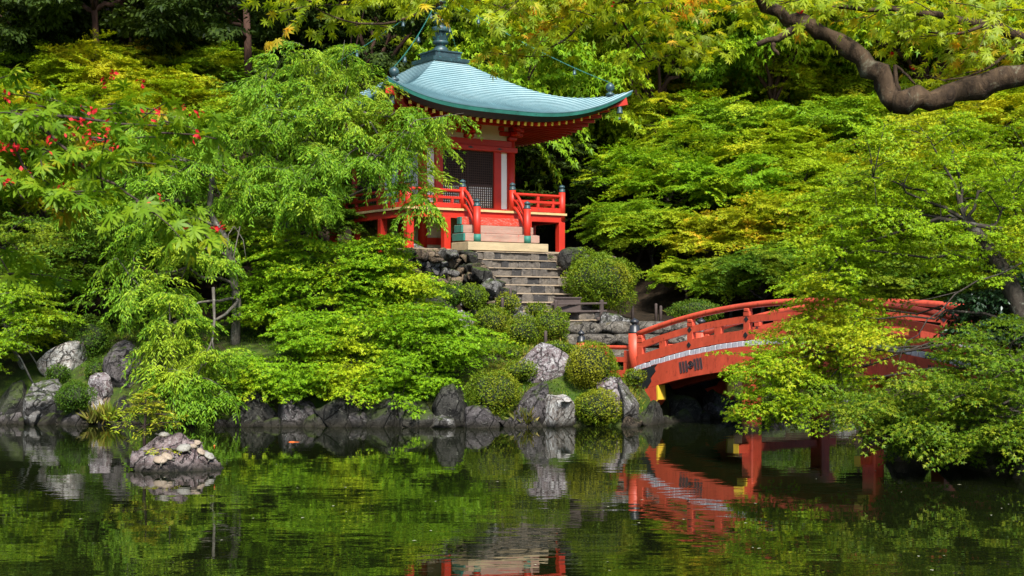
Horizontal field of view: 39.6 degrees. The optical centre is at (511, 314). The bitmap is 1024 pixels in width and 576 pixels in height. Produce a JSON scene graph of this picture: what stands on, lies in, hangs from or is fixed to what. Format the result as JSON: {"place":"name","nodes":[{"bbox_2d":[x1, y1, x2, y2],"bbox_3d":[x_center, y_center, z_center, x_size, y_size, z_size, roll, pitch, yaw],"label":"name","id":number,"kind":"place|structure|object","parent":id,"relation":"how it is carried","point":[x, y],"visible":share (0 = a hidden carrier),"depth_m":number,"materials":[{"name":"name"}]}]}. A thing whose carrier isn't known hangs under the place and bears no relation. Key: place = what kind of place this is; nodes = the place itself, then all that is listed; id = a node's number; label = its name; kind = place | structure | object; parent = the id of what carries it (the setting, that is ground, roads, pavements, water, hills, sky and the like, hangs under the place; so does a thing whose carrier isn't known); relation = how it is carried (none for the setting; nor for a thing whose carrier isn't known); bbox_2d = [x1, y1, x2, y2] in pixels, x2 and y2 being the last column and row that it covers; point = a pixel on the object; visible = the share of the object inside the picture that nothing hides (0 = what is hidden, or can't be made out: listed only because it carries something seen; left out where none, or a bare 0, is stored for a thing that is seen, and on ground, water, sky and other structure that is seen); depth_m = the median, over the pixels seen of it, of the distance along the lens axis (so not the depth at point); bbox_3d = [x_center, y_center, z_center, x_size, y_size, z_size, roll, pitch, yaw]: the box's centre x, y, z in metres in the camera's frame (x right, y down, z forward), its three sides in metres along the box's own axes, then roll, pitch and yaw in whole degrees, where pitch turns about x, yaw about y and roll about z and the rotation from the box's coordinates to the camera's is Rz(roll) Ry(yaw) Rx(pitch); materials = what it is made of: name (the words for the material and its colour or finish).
{"place":"outdoors","nodes":[
{"label":"outdoors","id":0,"kind":"place"},
{"bbox_2d":[0,414,1023,575],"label":"water","id":1,"kind":"structure","parent":0,"point":[85,500],"depth_m":20.87,"materials":[{"name":"green liquid"}]},
{"bbox_2d":[130,433,223,471],"bbox_3d":[-6.128,2.759,25.831,1.890,1.187,1.240,0,0,15],"label":"turtle rock","id":2,"kind":"object","parent":1,"relation":"in","point":[142,461],"visible":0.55,"depth_m":25.71,"materials":[{"name":"stone"}]},
{"bbox_2d":[103,385,189,454],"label":"sapling","id":3,"kind":"object","parent":2,"relation":"on","point":[137,412],"visible":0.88,"depth_m":26.16,"materials":[{"name":"green plant"}]},
{"bbox_2d":[0,3,1023,479],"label":"ground","id":4,"kind":"structure","parent":0,"point":[660,295],"depth_m":43.13,"materials":[{"name":"plant"}]},
{"bbox_2d":[0,380,26,416],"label":"boulder","id":5,"kind":"object","parent":4,"relation":"on","point":[12,397],"visible":0.38,"depth_m":36.78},
{"bbox_2d":[0,277,87,383],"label":"maple tree","id":6,"kind":"object","parent":4,"relation":"on","point":[9,341],"visible":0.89,"depth_m":37.17,"materials":[{"name":"green plant"}]},
{"bbox_2d":[22,379,65,424],"bbox_3d":[-11.935,2.443,36.593,0.979,1.562,1.409,0,0,0],"label":"boulder","id":7,"kind":"object","parent":4,"relation":"on","point":[39,396],"visible":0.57,"depth_m":36.28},
{"bbox_2d":[0,14,100,86],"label":"maple tree","id":8,"kind":"object","parent":4,"relation":"on","point":[16,58],"visible":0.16,"depth_m":57.59,"materials":[{"name":"green plant"}]},
{"bbox_2d":[0,77,103,145],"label":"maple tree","id":9,"kind":"object","parent":4,"relation":"on","point":[63,92],"visible":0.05,"depth_m":51.23,"materials":[{"name":"green plant"}]},
{"bbox_2d":[0,0,107,46],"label":"forest tree","id":10,"kind":"object","parent":4,"relation":"on","point":[71,27],"visible":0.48,"depth_m":55.72,"materials":[{"name":"green plant"}]},
{"bbox_2d":[0,138,125,223],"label":"maple tree","id":11,"kind":"object","parent":4,"relation":"on","point":[16,207],"visible":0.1,"depth_m":46.42,"materials":[{"name":"green plant"}]},
{"bbox_2d":[36,340,92,377],"bbox_3d":[-12.003,1.372,38.186,1.319,1.368,1.303,0,0,0],"label":"boulder","id":12,"kind":"object","parent":4,"relation":"on","point":[69,354],"visible":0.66,"depth_m":37.68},
{"bbox_2d":[0,211,136,321],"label":"maple tree","id":13,"kind":"object","parent":4,"relation":"on","point":[47,243],"visible":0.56,"depth_m":39.16,"materials":[{"name":"green plant"}]},
{"bbox_2d":[53,378,97,414],"bbox_3d":[-11.085,2.159,36.155,1.133,1.131,1.076,0,0,0],"label":"azalea shrub","id":14,"kind":"object","parent":4,"relation":"on","point":[73,395],"visible":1,"depth_m":35.94,"materials":[{"name":"green plant"}]},
{"bbox_2d":[66,313,115,357],"bbox_3d":[-11.413,0.693,38.499,1.215,1.497,1.368,0,0,18],"label":"azalea shrub","id":15,"kind":"object","parent":4,"relation":"on","point":[92,337],"visible":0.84,"depth_m":38.23,"materials":[{"name":"green plant"}]},
{"bbox_2d":[19,29,163,94],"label":"maple tree","id":16,"kind":"object","parent":4,"relation":"on","point":[64,67],"visible":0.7,"depth_m":55.17,"materials":[{"name":"green plant"}]},
{"bbox_2d":[87,372,112,399],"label":"boulder","id":17,"kind":"object","parent":4,"relation":"on","point":[101,383],"visible":0.68,"depth_m":36.62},
{"bbox_2d":[0,0,212,102],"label":"forest tree","id":18,"kind":"object","parent":4,"relation":"on","point":[80,9],"visible":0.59,"depth_m":56.76,"materials":[{"name":"green plant"}]},
{"bbox_2d":[7,206,207,319],"bbox_3d":[-12.007,-1.101,42.557,5.967,4.269,5.805,0,0,-45],"label":"maple tree","id":19,"kind":"object","parent":4,"relation":"on","point":[148,261],"visible":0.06,"depth_m":41.94,"materials":[{"name":"green plant"}]},
{"bbox_2d":[28,81,189,140],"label":"maple tree","id":20,"kind":"object","parent":4,"relation":"on","point":[113,96],"visible":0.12,"depth_m":51.30,"materials":[{"name":"green plant"}]},
{"bbox_2d":[0,64,231,300],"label":"maple tree","id":21,"kind":"object","parent":4,"relation":"on","point":[110,152],"visible":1,"depth_m":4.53,"materials":[{"name":"green plant"}]},
{"bbox_2d":[102,340,143,387],"bbox_3d":[-10.280,1.605,37.441,1.018,1.880,1.210,0,0,-30],"label":"boulder","id":22,"kind":"object","parent":4,"relation":"on","point":[117,353],"visible":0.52,"depth_m":36.97,"materials":[{"name":"stone"}]},
{"bbox_2d":[67,130,240,206],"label":"maple tree","id":23,"kind":"object","parent":4,"relation":"on","point":[219,180],"visible":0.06,"depth_m":47.86,"materials":[{"name":"green plant"}]},
{"bbox_2d":[50,114,274,430],"bbox_3d":[-9.329,-1.116,37.450,6.680,8.832,6.290,0,0,0],"label":"weeping tree","id":24,"kind":"object","parent":4,"relation":"on","point":[196,386],"visible":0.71,"depth_m":37.26,"materials":[{"name":"green plant"}]},
{"bbox_2d":[103,38,222,87],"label":"maple tree","id":25,"kind":"object","parent":4,"relation":"on","point":[177,49],"visible":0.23,"depth_m":58.08,"materials":[{"name":"green plant"}]},
{"bbox_2d":[96,63,232,117],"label":"maple tree","id":26,"kind":"object","parent":4,"relation":"on","point":[188,89],"visible":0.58,"depth_m":53.99,"materials":[{"name":"green plant"}]},
{"bbox_2d":[124,12,243,52],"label":"maple tree","id":27,"kind":"object","parent":4,"relation":"on","point":[205,42],"visible":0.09,"depth_m":61.04,"materials":[{"name":"green plant"}]},
{"bbox_2d":[158,40,273,95],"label":"maple tree","id":28,"kind":"object","parent":4,"relation":"on","point":[204,60],"visible":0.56,"depth_m":57.78,"materials":[{"name":"green plant"}]},
{"bbox_2d":[144,209,294,313],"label":"maple tree","id":29,"kind":"object","parent":4,"relation":"on","point":[228,226],"visible":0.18,"depth_m":42.65,"materials":[{"name":"green plant"}]},
{"bbox_2d":[98,0,391,90],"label":"forest tree","id":30,"kind":"object","parent":4,"relation":"on","point":[150,22],"visible":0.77,"depth_m":55.69,"materials":[{"name":"green plant"}]},
{"bbox_2d":[173,92,326,171],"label":"maple tree","id":31,"kind":"object","parent":4,"relation":"on","point":[216,109],"visible":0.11,"depth_m":50.77,"materials":[{"name":"green plant"}]},
{"bbox_2d":[228,391,277,426],"bbox_3d":[-6.590,2.689,36.213,1.361,1.638,1.336,0,0,0],"label":"boulder","id":32,"kind":"object","parent":4,"relation":"on","point":[262,410],"visible":0.38,"depth_m":35.66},
{"bbox_2d":[197,172,377,259],"bbox_3d":[-7.418,-2.631,47.237,6.326,4.094,6.032,0,0,-25],"label":"maple tree","id":33,"kind":"object","parent":4,"relation":"on","point":[338,227],"visible":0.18,"depth_m":46.25,"materials":[{"name":"green plant"}]},
{"bbox_2d":[277,396,315,426],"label":"boulder","id":34,"kind":"object","parent":4,"relation":"on","point":[289,414],"visible":0.49,"depth_m":35.57,"materials":[{"name":"stone"}]},
{"bbox_2d":[207,225,462,330],"bbox_3d":[-4.888,-0.827,39.448,7.138,3.349,4.184,0,0,0],"label":"maple tree","id":35,"kind":"object","parent":4,"relation":"on","point":[359,274],"visible":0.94,"depth_m":38.89,"materials":[{"name":"green plant"}]},
{"bbox_2d":[313,393,365,426],"bbox_3d":[-4.233,2.736,35.935,1.440,1.599,1.097,0,0,-33],"label":"boulder","id":36,"kind":"object","parent":4,"relation":"on","point":[337,412],"visible":0.45,"depth_m":35.46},
{"bbox_2d":[204,40,481,319],"bbox_3d":[-4.636,-3.606,39.297,7.764,8.371,5.313,0,0,0],"label":"weeping tree","id":37,"kind":"object","parent":4,"relation":"on","point":[298,183],"visible":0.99,"depth_m":38.77,"materials":[{"name":"green plant"}]},
{"bbox_2d":[74,321,645,411],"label":"grass","id":38,"kind":"structure","parent":4,"relation":"on","point":[499,363],"depth_m":38.38,"materials":[{"name":"plant"}]},
{"bbox_2d":[209,300,526,419],"bbox_3d":[-3.923,1.112,36.708,8.712,2.980,4.420,0,0,0],"label":"maple tree","id":39,"kind":"object","parent":4,"relation":"on","point":[341,369],"visible":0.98,"depth_m":36.26,"materials":[{"name":"green plant"}]},
{"bbox_2d":[250,0,487,169],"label":"forest tree","id":40,"kind":"object","parent":4,"relation":"on","point":[410,29],"visible":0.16,"depth_m":55.23,"materials":[{"name":"green plant"}]},
{"bbox_2d":[363,391,398,427],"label":"boulder","id":41,"kind":"object","parent":4,"relation":"on","point":[381,414],"visible":0.4,"depth_m":35.51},
{"bbox_2d":[297,9,470,80],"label":"forest tree","id":42,"kind":"object","parent":4,"relation":"on","point":[387,41],"visible":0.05,"depth_m":63.72,"materials":[{"name":"green plant"}]},
{"bbox_2d":[398,400,433,427],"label":"boulder","id":43,"kind":"object","parent":4,"relation":"on","point":[406,420],"visible":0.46,"depth_m":35.39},
{"bbox_2d":[431,384,467,426],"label":"boulder","id":44,"kind":"object","parent":4,"relation":"on","point":[449,401],"visible":0.63,"depth_m":35.42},
{"bbox_2d":[267,0,632,253],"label":"temple hall","id":45,"kind":"structure","parent":4,"relation":"on","point":[480,209],"depth_m":46.19,"materials":[{"name":"paint"}]},
{"bbox_2d":[443,148,468,204],"bbox_3d":[-1.867,-4.447,46.315,1.025,1.935,0.092,0,0,-34],"label":"door leaf","id":46,"kind":"structure","parent":45,"relation":"in","point":[454,169],"depth_m":46.32,"materials":[{"name":"brown wood"}]},
{"bbox_2d":[467,150,492,208],"bbox_3d":[-1.051,-4.447,46.865,1.025,1.935,0.092,0,0,-34],"label":"door leaf","id":47,"kind":"structure","parent":45,"relation":"in","point":[480,170],"depth_m":46.88,"materials":[{"name":"brown wood"}]},
{"bbox_2d":[458,282,489,316],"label":"azalea shrub","id":48,"kind":"object","parent":4,"relation":"on","point":[474,296],"visible":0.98,"depth_m":40.80,"materials":[{"name":"green plant"}]},
{"bbox_2d":[464,405,499,427],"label":"boulder","id":49,"kind":"object","parent":4,"relation":"on","point":[478,416],"visible":0.5,"depth_m":35.14,"materials":[{"name":"stone"}]},
{"bbox_2d":[468,303,512,335],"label":"azalea shrub","id":50,"kind":"object","parent":4,"relation":"on","point":[494,320],"visible":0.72,"depth_m":39.31,"materials":[{"name":"green plant"}]},
{"bbox_2d":[463,367,523,417],"bbox_3d":[-0.484,2.064,36.000,1.564,1.467,1.530,0,0,0],"label":"azalea shrub","id":51,"kind":"object","parent":4,"relation":"on","point":[496,391],"visible":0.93,"depth_m":35.63,"materials":[{"name":"green plant"}]},
{"bbox_2d":[387,248,615,317],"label":"retaining wall","id":52,"kind":"structure","parent":4,"relation":"on","point":[429,260],"depth_m":43.18,"materials":[{"name":"stone"}]},
{"bbox_2d":[374,0,665,193],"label":"forest tree","id":53,"kind":"object","parent":4,"relation":"on","point":[552,81],"visible":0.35,"depth_m":54.44,"materials":[{"name":"plant"}]},
{"bbox_2d":[500,358,539,384],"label":"azalea shrub","id":54,"kind":"object","parent":4,"relation":"on","point":[521,371],"visible":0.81,"depth_m":36.51,"materials":[{"name":"green plant"}]},
{"bbox_2d":[504,312,547,345],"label":"azalea shrub","id":55,"kind":"object","parent":4,"relation":"on","point":[522,330],"visible":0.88,"depth_m":38.60,"materials":[{"name":"green plant"}]},
{"bbox_2d":[516,381,548,424],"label":"boulder","id":56,"kind":"object","parent":4,"relation":"on","point":[535,396],"visible":0.48,"depth_m":35.78,"materials":[{"name":"stone"}]},
{"bbox_2d":[476,251,607,333],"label":"stone staircase","id":57,"kind":"structure","parent":4,"relation":"on","point":[526,275],"depth_m":43.46,"materials":[{"name":"stone"}]},
{"bbox_2d":[518,342,570,382],"bbox_3d":[0.708,1.522,37.233,1.331,1.597,1.276,0,0,-35],"label":"boulder","id":58,"kind":"object","parent":4,"relation":"on","point":[549,359],"visible":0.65,"depth_m":36.91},
{"bbox_2d":[534,306,569,340],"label":"azalea shrub","id":59,"kind":"object","parent":4,"relation":"on","point":[554,324],"visible":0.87,"depth_m":38.93,"materials":[{"name":"green plant"}]},
{"bbox_2d":[542,394,575,427],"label":"boulder","id":60,"kind":"object","parent":4,"relation":"on","point":[560,409],"visible":0.61,"depth_m":35.36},
{"bbox_2d":[515,130,635,233],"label":"evergreen tree","id":61,"kind":"object","parent":4,"relation":"on","point":[531,189],"visible":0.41,"depth_m":54.56,"materials":[{"name":"green plant"}]},
{"bbox_2d":[564,339,620,389],"bbox_3d":[2.058,1.399,36.604,1.476,1.564,1.604,0,0,0],"label":"azalea shrub","id":62,"kind":"object","parent":4,"relation":"on","point":[590,365],"visible":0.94,"depth_m":36.25,"materials":[{"name":"green plant"}]},
{"bbox_2d":[574,386,622,426],"bbox_3d":[2.161,2.450,35.835,1.344,1.345,1.361,0,0,-30],"label":"azalea shrub","id":63,"kind":"object","parent":4,"relation":"on","point":[598,407],"visible":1,"depth_m":35.49,"materials":[{"name":"green plant"}]},
{"bbox_2d":[560,246,643,313],"bbox_3d":[2.692,-0.970,43.229,2.322,2.268,2.407,0,0,29],"label":"azalea shrub","id":64,"kind":"object","parent":4,"relation":"on","point":[609,280],"visible":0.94,"depth_m":42.64,"materials":[{"name":"green plant"}]},
{"bbox_2d":[560,138,675,201],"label":"maple tree","id":65,"kind":"object","parent":4,"relation":"on","point":[610,156],"visible":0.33,"depth_m":53.60,"materials":[{"name":"green plant"}]},
{"bbox_2d":[565,334,686,346],"bbox_3d":[3.450,0.737,40.870,4.485,0.390,1.238,0,0,-10],"label":"landing step","id":66,"kind":"object","parent":4,"relation":"on","point":[616,339],"visible":0.34,"depth_m":40.25,"materials":[{"name":"stone"}]},
{"bbox_2d":[565,191,688,266],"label":"maple tree","id":67,"kind":"object","parent":4,"relation":"on","point":[610,211],"visible":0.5,"depth_m":50.22,"materials":[{"name":"green plant"}]},
{"bbox_2d":[618,377,638,421],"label":"boulder","id":68,"kind":"object","parent":4,"relation":"on","point":[629,406],"visible":0.6,"depth_m":35.70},
{"bbox_2d":[237,0,1023,117],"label":"maple tree","id":69,"kind":"object","parent":4,"relation":"on","point":[895,98],"visible":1,"depth_m":7.71,"materials":[{"name":"green plant"}]},
{"bbox_2d":[568,321,697,334],"bbox_3d":[3.527,0.408,42.188,4.329,0.457,1.740,0,0,-11],"label":"landing step","id":70,"kind":"object","parent":4,"relation":"on","point":[615,327],"visible":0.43,"depth_m":41.31,"materials":[{"name":"stone"}]},
{"bbox_2d":[513,0,776,135],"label":"forest tree","id":71,"kind":"object","parent":4,"relation":"on","point":[731,38],"visible":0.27,"depth_m":56.60,"materials":[{"name":"plant"}]},
{"bbox_2d":[589,201,710,271],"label":"maple tree","id":72,"kind":"object","parent":4,"relation":"on","point":[625,240],"visible":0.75,"depth_m":48.82,"materials":[{"name":"green plant"}]},
{"bbox_2d":[588,83,744,151],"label":"maple tree","id":73,"kind":"object","parent":4,"relation":"on","point":[656,116],"visible":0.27,"depth_m":56.07,"materials":[{"name":"green plant"}]},
{"bbox_2d":[595,144,740,208],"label":"maple tree","id":74,"kind":"object","parent":4,"relation":"on","point":[633,181],"visible":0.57,"depth_m":51.63,"materials":[{"name":"green plant"}]},
{"bbox_2d":[634,256,723,301],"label":"maple tree","id":75,"kind":"object","parent":4,"relation":"on","point":[682,270],"visible":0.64,"depth_m":46.68,"materials":[{"name":"green plant"}]},
{"bbox_2d":[608,121,759,211],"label":"maple tree","id":76,"kind":"object","parent":4,"relation":"on","point":[677,145],"visible":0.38,"depth_m":52.90,"materials":[{"name":"green plant"}]},
{"bbox_2d":[667,393,701,420],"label":"boulder","id":77,"kind":"object","parent":4,"relation":"on","point":[691,405],"visible":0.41,"depth_m":37.59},
{"bbox_2d":[664,298,723,322],"bbox_3d":[5.521,0.004,42.803,1.876,1.031,1.385,0,0,0],"label":"azalea shrub","id":78,"kind":"object","parent":4,"relation":"on","point":[689,307],"visible":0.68,"depth_m":42.48,"materials":[{"name":"green plant"}]},
{"bbox_2d":[638,51,781,100],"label":"maple tree","id":79,"kind":"object","parent":4,"relation":"on","point":[672,86],"visible":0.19,"depth_m":59.54,"materials":[{"name":"green plant"}]},
{"bbox_2d":[647,199,801,290],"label":"maple tree","id":80,"kind":"object","parent":4,"relation":"on","point":[693,241],"visible":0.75,"depth_m":46.72,"materials":[{"name":"green plant"}]},
{"bbox_2d":[683,264,778,317],"bbox_3d":[6.977,-0.538,45.678,3.216,2.151,2.764,0,0,-33],"label":"shrub","id":81,"kind":"object","parent":4,"relation":"on","point":[698,288],"visible":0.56,"depth_m":45.19,"materials":[{"name":"green plant"}]},
{"bbox_2d":[658,149,818,248],"bbox_3d":[8.186,-3.666,50.761,5.715,4.181,5.675,0,0,34],"label":"maple tree","id":82,"kind":"object","parent":4,"relation":"on","point":[727,178],"visible":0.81,"depth_m":49.48,"materials":[{"name":"green plant"}]},
{"bbox_2d":[651,89,829,187],"bbox_3d":[8.704,-6.154,54.742,7.309,4.889,6.283,0,0,-12],"label":"maple tree","id":83,"kind":"object","parent":4,"relation":"on","point":[742,114],"visible":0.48,"depth_m":53.35,"materials":[{"name":"green plant"}]},
{"bbox_2d":[693,239,821,312],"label":"maple tree","id":84,"kind":"object","parent":4,"relation":"on","point":[770,264],"visible":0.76,"depth_m":43.53,"materials":[{"name":"green plant"}]},
{"bbox_2d":[695,120,841,181],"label":"maple tree","id":85,"kind":"object","parent":4,"relation":"on","point":[760,143],"visible":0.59,"depth_m":51.53,"materials":[{"name":"green plant"}]},
{"bbox_2d":[670,0,878,154],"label":"forest tree","id":86,"kind":"object","parent":4,"relation":"on","point":[718,69],"visible":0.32,"depth_m":56.18,"materials":[{"name":"plant"}]},
{"bbox_2d":[699,189,867,253],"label":"maple tree","id":87,"kind":"object","parent":4,"relation":"on","point":[768,205],"visible":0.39,"depth_m":46.22,"materials":[{"name":"green plant"}]},
{"bbox_2d":[712,42,871,111],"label":"maple tree","id":88,"kind":"object","parent":4,"relation":"on","point":[805,80],"visible":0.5,"depth_m":57.54,"materials":[{"name":"green plant"}]},
{"bbox_2d":[576,298,1023,440],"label":"arched bridge","id":89,"kind":"structure","parent":4,"relation":"on","point":[680,365],"depth_m":35.46,"materials":[{"name":"red wood"}]},
{"bbox_2d":[737,149,889,208],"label":"maple tree","id":90,"kind":"object","parent":4,"relation":"on","point":[829,165],"visible":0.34,"depth_m":49.11,"materials":[{"name":"green plant"}]},
{"bbox_2d":[746,229,885,310],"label":"maple tree","id":91,"kind":"object","parent":4,"relation":"on","point":[796,244],"visible":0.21,"depth_m":44.63,"materials":[{"name":"green plant"}]},
{"bbox_2d":[752,91,901,155],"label":"maple tree","id":92,"kind":"object","parent":4,"relation":"on","point":[851,103],"visible":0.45,"depth_m":52.95,"materials":[{"name":"green plant"}]},
{"bbox_2d":[750,182,910,253],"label":"maple tree","id":93,"kind":"object","parent":4,"relation":"on","point":[794,207],"visible":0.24,"depth_m":46.01,"materials":[{"name":"green plant"}]},
{"bbox_2d":[781,56,919,107],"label":"maple tree","id":94,"kind":"object","parent":4,"relation":"on","point":[856,83],"visible":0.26,"depth_m":57.74,"materials":[{"name":"green plant"}]},
{"bbox_2d":[705,108,1023,437],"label":"maple tree","id":95,"kind":"object","parent":4,"relation":"on","point":[874,200],"visible":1,"depth_m":27.03,"materials":[{"name":"green plant"}]},
{"bbox_2d":[805,254,968,325],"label":"maple tree","id":96,"kind":"object","parent":4,"relation":"on","point":[893,287],"visible":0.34,"depth_m":41.60,"materials":[{"name":"green plant"}]},
{"bbox_2d":[800,97,1001,162],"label":"maple tree","id":97,"kind":"object","parent":4,"relation":"on","point":[883,110],"visible":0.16,"depth_m":52.69,"materials":[{"name":"green plant"}]},
{"bbox_2d":[782,313,1023,475],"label":"maple tree","id":98,"kind":"object","parent":4,"relation":"on","point":[903,419],"visible":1,"depth_m":24.14,"materials":[{"name":"green plant"}]},
{"bbox_2d":[807,0,1023,102],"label":"forest tree","id":99,"kind":"object","parent":4,"relation":"on","point":[909,61],"visible":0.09,"depth_m":56.78,"materials":[{"name":"plant"}]},
{"bbox_2d":[828,142,1022,239],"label":"maple tree","id":100,"kind":"object","parent":4,"relation":"on","point":[913,154],"visible":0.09,"depth_m":47.84,"materials":[{"name":"green plant"}]},
{"bbox_2d":[862,236,1023,328],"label":"maple tree","id":101,"kind":"object","parent":4,"relation":"on","point":[963,283],"visible":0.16,"depth_m":41.46,"materials":[{"name":"green plant"}]},
{"bbox_2d":[892,83,1023,171],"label":"maple tree","id":102,"kind":"object","parent":4,"relation":"on","point":[1006,107],"visible":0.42,"depth_m":52.89,"materials":[{"name":"green plant"}]},
{"bbox_2d":[913,151,1023,268],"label":"maple tree","id":103,"kind":"object","parent":4,"relation":"on","point":[953,172],"visible":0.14,"depth_m":45.88,"materials":[{"name":"green plant"}]},
{"bbox_2d":[925,266,1023,435],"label":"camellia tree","id":104,"kind":"object","parent":4,"relation":"on","point":[984,300],"visible":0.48,"depth_m":26.98,"materials":[{"name":"green plant"}]},
{"bbox_2d":[959,441,1021,472],"bbox_3d":[8.734,2.893,25.612,1.110,1.353,1.232,0,0,0],"label":"boulder","id":105,"kind":"object","parent":4,"relation":"on","point":[991,464],"visible":0.21,"depth_m":25.32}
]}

